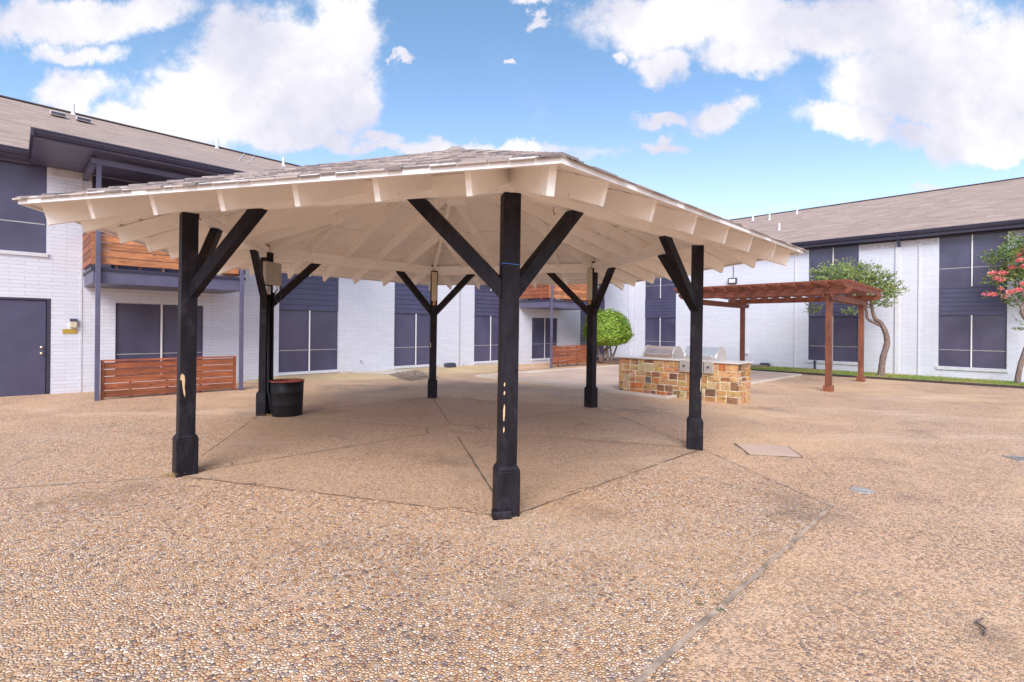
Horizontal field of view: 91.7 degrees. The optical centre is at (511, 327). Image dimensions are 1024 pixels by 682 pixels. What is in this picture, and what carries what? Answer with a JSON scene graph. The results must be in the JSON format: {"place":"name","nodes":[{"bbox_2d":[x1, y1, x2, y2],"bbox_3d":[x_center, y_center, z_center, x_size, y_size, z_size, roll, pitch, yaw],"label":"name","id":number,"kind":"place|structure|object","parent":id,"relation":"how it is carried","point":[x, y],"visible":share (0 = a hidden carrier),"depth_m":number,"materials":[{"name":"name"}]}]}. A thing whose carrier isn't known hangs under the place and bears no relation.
{"place":"outdoors","nodes":[
{"label":"outdoors","id":0,"kind":"place"},
{"bbox_2d":[348,370,409,373],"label":"path","id":1,"kind":"structure","parent":0,"point":[383,371],"depth_m":15.42,"materials":[{"name":"concrete"}]},
{"bbox_2d":[0,415,829,681],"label":"pebble pavement","id":2,"kind":"structure","parent":0,"point":[151,578],"depth_m":3.13,"materials":[{"name":"beige gravel"}]},
{"bbox_2d":[161,471,176,476],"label":"dry grass","id":3,"kind":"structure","parent":2,"relation":"on","point":[167,474],"depth_m":4.93,"materials":[{"name":"beige plant"}]},
{"bbox_2d":[0,449,834,681],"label":"pavement joint","id":4,"kind":"object","parent":2,"relation":"on","point":[667,654],"visible":0.99,"depth_m":2.85,"materials":[{"name":"beige concrete"}]},
{"bbox_2d":[695,600,723,611],"bbox_3d":[1.100,1.551,2.773,0.154,0.021,0.043,1,0,36],"label":"weed","id":5,"kind":"object","parent":2,"relation":"on","point":[720,609],"visible":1,"depth_m":2.74,"materials":[{"name":"green plant"}]},
{"bbox_2d":[0,363,1023,681],"bbox_3d":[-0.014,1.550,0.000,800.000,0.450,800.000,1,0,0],"label":"ground","id":6,"kind":"structure","parent":0,"point":[862,587],"depth_m":4.56,"materials":[{"name":"beige gravel"}]},
{"bbox_2d":[100,356,236,399],"bbox_3d":[-7.191,1.050,10.560,0.090,0.810,2.410,1,0,45],"label":"patio fence","id":7,"kind":"object","parent":6,"relation":"on","point":[134,371],"visible":0.91,"depth_m":10.32,"materials":[{"name":"brown wood"}]},
{"bbox_2d":[0,95,628,400],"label":"apartment building","id":8,"kind":"structure","parent":6,"relation":"on","point":[114,296],"depth_m":11.56,"materials":[{"name":"paint"}]},
{"bbox_2d":[0,160,46,252],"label":"window","id":9,"kind":"structure","parent":8,"relation":"in","point":[22,228],"depth_m":10.09,"materials":[{"name":"blue glass"}]},
{"bbox_2d":[0,297,50,396],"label":"door","id":10,"kind":"structure","parent":8,"relation":"in","point":[25,329],"depth_m":10.12,"materials":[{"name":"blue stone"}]},
{"bbox_2d":[62,329,76,333],"bbox_3d":[-9.413,0.085,10.581,0.012,0.100,0.230,1,1,45],"label":"door plate","id":11,"kind":"object","parent":8,"relation":"attached to","point":[69,331],"depth_m":10.57,"materials":[{"name":"gold metal"}]},
{"bbox_2d":[70,319,76,327],"bbox_3d":[-9.345,-0.089,10.593,0.090,0.190,0.120,1,0,45],"label":"wall lamp","id":12,"kind":"object","parent":8,"relation":"attached to","point":[73,323],"visible":1,"depth_m":10.56,"materials":[{"name":"white glass"}]},
{"bbox_2d":[111,236,178,272],"bbox_3d":[-8.271,-2.175,11.791,0.062,2.000,1.950,1,0,45],"label":"window","id":13,"kind":"structure","parent":8,"relation":"in","point":[112,266],"depth_m":11.53,"materials":[{"name":"blue glass"}]},
{"bbox_2d":[115,303,202,375],"bbox_3d":[-8.311,0.344,11.774,0.062,1.772,1.720,1,0,45],"label":"window","id":14,"kind":"structure","parent":8,"relation":"in","point":[142,331],"depth_m":11.61,"materials":[{"name":"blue glass"}]},
{"bbox_2d":[279,309,337,372],"bbox_3d":[-5.829,0.383,14.277,0.062,1.740,1.710,1,0,45],"label":"window","id":15,"kind":"structure","parent":8,"relation":"in","point":[307,338],"depth_m":14.25,"materials":[{"name":"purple glass"}]},
{"bbox_2d":[281,273,337,278],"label":"window","id":16,"kind":"structure","parent":8,"relation":"in","point":[281,273],"depth_m":14.38,"materials":[{"name":"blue glass"}]},
{"bbox_2d":[394,313,429,365],"bbox_3d":[-3.274,0.406,16.855,0.062,1.740,1.710,1,0,45],"label":"window","id":17,"kind":"structure","parent":8,"relation":"in","point":[411,331],"depth_m":16.75,"materials":[{"name":"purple glass"}]},
{"bbox_2d":[475,285,491,290],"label":"window","id":18,"kind":"structure","parent":8,"relation":"in","point":[482,287],"depth_m":19.09,"materials":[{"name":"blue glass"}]},
{"bbox_2d":[474,315,498,361],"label":"window","id":19,"kind":"structure","parent":8,"relation":"in","point":[485,327],"depth_m":19.17,"materials":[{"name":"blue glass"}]},
{"bbox_2d":[528,287,553,299],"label":"window","id":20,"kind":"structure","parent":8,"relation":"in","point":[536,287],"depth_m":21.26,"materials":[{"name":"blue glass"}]},
{"bbox_2d":[532,318,556,358],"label":"window","id":21,"kind":"structure","parent":8,"relation":"in","point":[540,326],"depth_m":21.50,"materials":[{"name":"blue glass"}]},
{"bbox_2d":[580,319,603,354],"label":"window","id":22,"kind":"structure","parent":8,"relation":"in","point":[582,340],"depth_m":23.54,"materials":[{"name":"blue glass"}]},
{"bbox_2d":[245,364,522,382],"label":"concrete apron","id":23,"kind":"structure","parent":6,"relation":"on","point":[467,369],"depth_m":14.71,"materials":[{"name":"beige concrete"}]},
{"bbox_2d":[444,363,455,367],"bbox_3d":[-2.186,1.336,17.578,0.240,0.160,0.380,1,0,45],"label":"bait station","id":24,"kind":"object","parent":23,"relation":"on","point":[449,365],"visible":1,"depth_m":17.46,"materials":[{"name":"plastic"}]},
{"bbox_2d":[389,370,436,379],"bbox_3d":[-2.989,1.408,15.133,1.239,0.174,2.067,1,0,-37],"label":"gravel bed","id":25,"kind":"object","parent":6,"relation":"on","point":[413,375],"visible":0.93,"depth_m":14.81,"materials":[{"name":"grey gravel"}]},
{"bbox_2d":[182,397,697,516],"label":"gazebo floor","id":26,"kind":"structure","parent":6,"relation":"on","point":[434,468],"depth_m":6.11,"materials":[{"name":"beige concrete"}]},
{"bbox_2d":[269,378,304,416],"bbox_3d":[-3.811,1.188,8.420,0.550,0.598,0.550,1,0,-20],"label":"drum","id":27,"kind":"object","parent":26,"relation":"on","point":[286,394],"visible":1,"depth_m":8.21,"materials":[{"name":"black paint"}]},
{"bbox_2d":[12,146,806,519],"bbox_3d":[-0.851,-0.573,7.439,8.997,4.258,9.064,1,0,0],"label":"gazebo","id":28,"kind":"object","parent":26,"relation":"on","point":[458,216],"visible":0.98,"depth_m":5.04,"materials":[{"name":"black paint"}]},
{"bbox_2d":[267,292,273,411],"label":"conduit pipes","id":29,"kind":"object","parent":28,"relation":"attached to","point":[268,342],"visible":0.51,"depth_m":8.29,"materials":[{"name":"black metal"}]},
{"bbox_2d":[263,261,281,301],"bbox_3d":[-4.011,-0.757,8.338,0.095,0.659,0.356,1,0,16],"label":"electric box","id":30,"kind":"object","parent":28,"relation":"attached to","point":[272,273],"visible":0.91,"depth_m":8.27,"materials":[{"name":"beige metal"}]},
{"bbox_2d":[267,262,281,284],"bbox_3d":[-3.976,-0.896,8.320,0.007,0.360,0.320,1,0,16],"label":"door","id":31,"kind":"structure","parent":30,"relation":"in","point":[273,269],"depth_m":8.30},
{"bbox_2d":[432,272,436,304],"bbox_3d":[-1.670,-0.822,10.667,0.110,0.727,0.073,1,0,-14],"label":"strip lamp","id":32,"kind":"object","parent":28,"relation":"attached to","point":[434,287],"visible":1,"depth_m":10.63,"materials":[{"name":"plastic"}]},
{"bbox_2d":[587,268,592,304],"bbox_3d":[1.536,-0.793,9.759,0.073,0.727,0.110,1,0,-44],"label":"strip lamp","id":33,"kind":"object","parent":28,"relation":"attached to","point":[589,282],"visible":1,"depth_m":9.73,"materials":[{"name":"plastic"}]},
{"bbox_2d":[187,398,696,513],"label":"floor joints","id":34,"kind":"object","parent":26,"relation":"on","point":[477,467],"visible":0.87,"depth_m":5.67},
{"bbox_2d":[553,345,586,365],"bbox_3d":[2.372,1.136,20.208,0.090,0.810,2.440,1,0,45],"label":"patio fence","id":35,"kind":"object","parent":6,"relation":"on","point":[570,358],"visible":0.79,"depth_m":20.14,"materials":[{"name":"brown wood"}]},
{"bbox_2d":[580,359,618,364],"bbox_3d":[5.586,1.567,21.325,7.495,0.211,0.060,1,0,25],"label":"bed edging","id":36,"kind":"object","parent":6,"relation":"on","point":[609,362],"depth_m":21.94,"materials":[{"name":"grey concrete"}]},
{"bbox_2d":[475,365,801,398],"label":"court curb","id":37,"kind":"structure","parent":6,"relation":"on","point":[627,392],"depth_m":14.02,"materials":[{"name":"concrete"}]},
{"bbox_2d":[488,366,791,395],"bbox_3d":[4.595,1.666,16.560,9.780,0.205,6.272,1,0,-44],"label":"concrete court","id":38,"kind":"object","parent":6,"relation":"on","point":[607,377],"visible":0.31,"depth_m":15.83,"materials":[{"name":"beige concrete"}]},
{"bbox_2d":[597,357,766,367],"bbox_3d":[6.585,1.649,22.050,5.097,0.286,7.372,1,0,-44],"label":"mulch bed","id":39,"kind":"object","parent":6,"relation":"on","point":[617,359],"visible":0.08,"depth_m":21.46,"materials":[{"name":"brown soil"}]},
{"bbox_2d":[582,306,634,362],"bbox_3d":[4.273,0.320,21.992,2.390,2.509,2.256,1,0,0],"label":"topiary bush","id":40,"kind":"object","parent":39,"relation":"on","point":[613,329],"visible":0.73,"depth_m":21.37,"materials":[{"name":"green plant"}]},
{"bbox_2d":[617,355,752,404],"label":"barbecue island","id":41,"kind":"structure","parent":6,"relation":"on","point":[728,381],"depth_m":11.40,"materials":[{"name":"stone"}]},
{"bbox_2d":[641,345,682,358],"bbox_3d":[3.674,0.587,12.091,0.638,0.299,0.830,1,0,-45],"label":"gas grill","id":42,"kind":"object","parent":41,"relation":"on","point":[667,352],"visible":0.91,"depth_m":11.89,"materials":[{"name":"metal"}]},
{"bbox_2d":[679,346,726,373],"bbox_3d":[4.342,0.720,11.304,0.796,0.585,0.810,1,0,-45],"label":"gas grill","id":43,"kind":"object","parent":41,"relation":"on","point":[713,354],"visible":0.73,"depth_m":11.10,"materials":[{"name":"metal"}]},
{"bbox_2d":[734,443,802,457],"bbox_3d":[3.335,1.616,6.475,0.708,0.044,0.644,1,0,11],"label":"access cover","id":44,"kind":"object","parent":6,"relation":"on","point":[768,450],"visible":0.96,"depth_m":6.45,"materials":[{"name":"concrete"}]},
{"bbox_2d":[673,279,883,391],"bbox_3d":[8.486,0.269,15.820,4.960,2.955,4.700,1,0,-45],"label":"pergola","id":45,"kind":"object","parent":6,"relation":"on","point":[828,292],"visible":0.82,"depth_m":14.59,"materials":[{"name":"brown wood"}]},
{"bbox_2d":[628,177,1023,381],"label":"apartment wing","id":46,"kind":"structure","parent":6,"relation":"on","point":[942,318],"depth_m":18.97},
{"bbox_2d":[645,318,675,345],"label":"window","id":47,"kind":"structure","parent":46,"relation":"in","point":[658,331],"depth_m":25.01,"materials":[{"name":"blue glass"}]},
{"bbox_2d":[646,278,675,298],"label":"window","id":48,"kind":"structure","parent":46,"relation":"in","point":[661,287],"depth_m":25.01,"materials":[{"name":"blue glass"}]},
{"bbox_2d":[728,266,736,283],"bbox_3d":[9.944,-2.501,22.394,0.147,1.080,0.380,1,0,-45],"label":"flood light","id":49,"kind":"object","parent":46,"relation":"attached to","point":[732,280],"visible":0.96,"depth_m":22.36,"materials":[{"name":"paint"}]},
{"bbox_2d":[806,316,857,364],"bbox_3d":[12.705,0.501,19.708,0.130,1.886,1.780,1,0,-45],"label":"window","id":50,"kind":"structure","parent":46,"relation":"in","point":[845,328],"depth_m":19.62,"materials":[{"name":"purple glass"}]},
{"bbox_2d":[809,245,858,280],"bbox_3d":[12.755,-2.375,19.732,0.062,1.920,1.700,1,0,-45],"label":"window","id":51,"kind":"structure","parent":46,"relation":"in","point":[816,256],"depth_m":19.79,"materials":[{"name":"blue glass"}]},
{"bbox_2d":[936,315,1007,372],"bbox_3d":[15.556,0.527,16.831,0.130,1.886,1.780,1,0,-45],"label":"window","id":52,"kind":"structure","parent":46,"relation":"in","point":[977,342],"depth_m":16.83,"materials":[{"name":"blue glass"}]},
{"bbox_2d":[939,231,1007,287],"bbox_3d":[15.606,-2.350,16.855,0.062,1.920,1.700,1,0,-45],"label":"window","id":53,"kind":"structure","parent":46,"relation":"in","point":[960,265],"depth_m":16.94,"materials":[{"name":"purple glass"}]},
{"bbox_2d":[849,487,873,493],"bbox_3d":[3.446,1.607,4.900,0.200,0.021,0.200,1,0,0],"label":"cleanout cover","id":54,"kind":"object","parent":6,"relation":"on","point":[863,490],"visible":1,"depth_m":4.87,"materials":[{"name":"metal"}]},
{"bbox_2d":[751,369,1023,388],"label":"lawn edging","id":55,"kind":"object","parent":6,"relation":"on","point":[943,382],"visible":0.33,"depth_m":16.23,"materials":[{"name":"grey concrete"}]},
{"bbox_2d":[1002,455,1023,461],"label":"drain grate","id":56,"kind":"object","parent":6,"relation":"on","point":[1018,458],"visible":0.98,"depth_m":6.29,"materials":[{"name":"grey metal"}]},
{"bbox_2d":[0,0,1023,219],"label":"sky","id":57,"kind":"structure","parent":0,"point":[727,109],"materials":[{"name":"blue"}]},
{"bbox_2d":[750,366,1023,385],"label":"grass","id":58,"kind":"structure","parent":0,"point":[918,377],"depth_m":17.21,"materials":[{"name":"green plant"}]},
{"bbox_2d":[805,257,910,375],"bbox_3d":[11.857,-0.358,17.476,3.642,4.368,1.972,1,0,0],"label":"crape myrtle","id":59,"kind":"object","parent":58,"relation":"on","point":[846,271],"visible":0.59,"depth_m":17.30,"materials":[{"name":"green plant"}]},
{"bbox_2d":[979,231,1023,383],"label":"flowering tree","id":60,"kind":"object","parent":58,"relation":"on","point":[1011,254],"visible":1,"depth_m":15.34,"materials":[{"name":"green plant"}]},
{"bbox_2d":[975,617,986,635],"bbox_3d":[2.483,1.577,2.632,0.041,0.015,0.201,1,0,39],"label":"twig","id":61,"kind":"object","parent":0,"point":[982,626],"visible":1,"depth_m":2.62,"materials":[{"name":"brown plant"}]}
]}

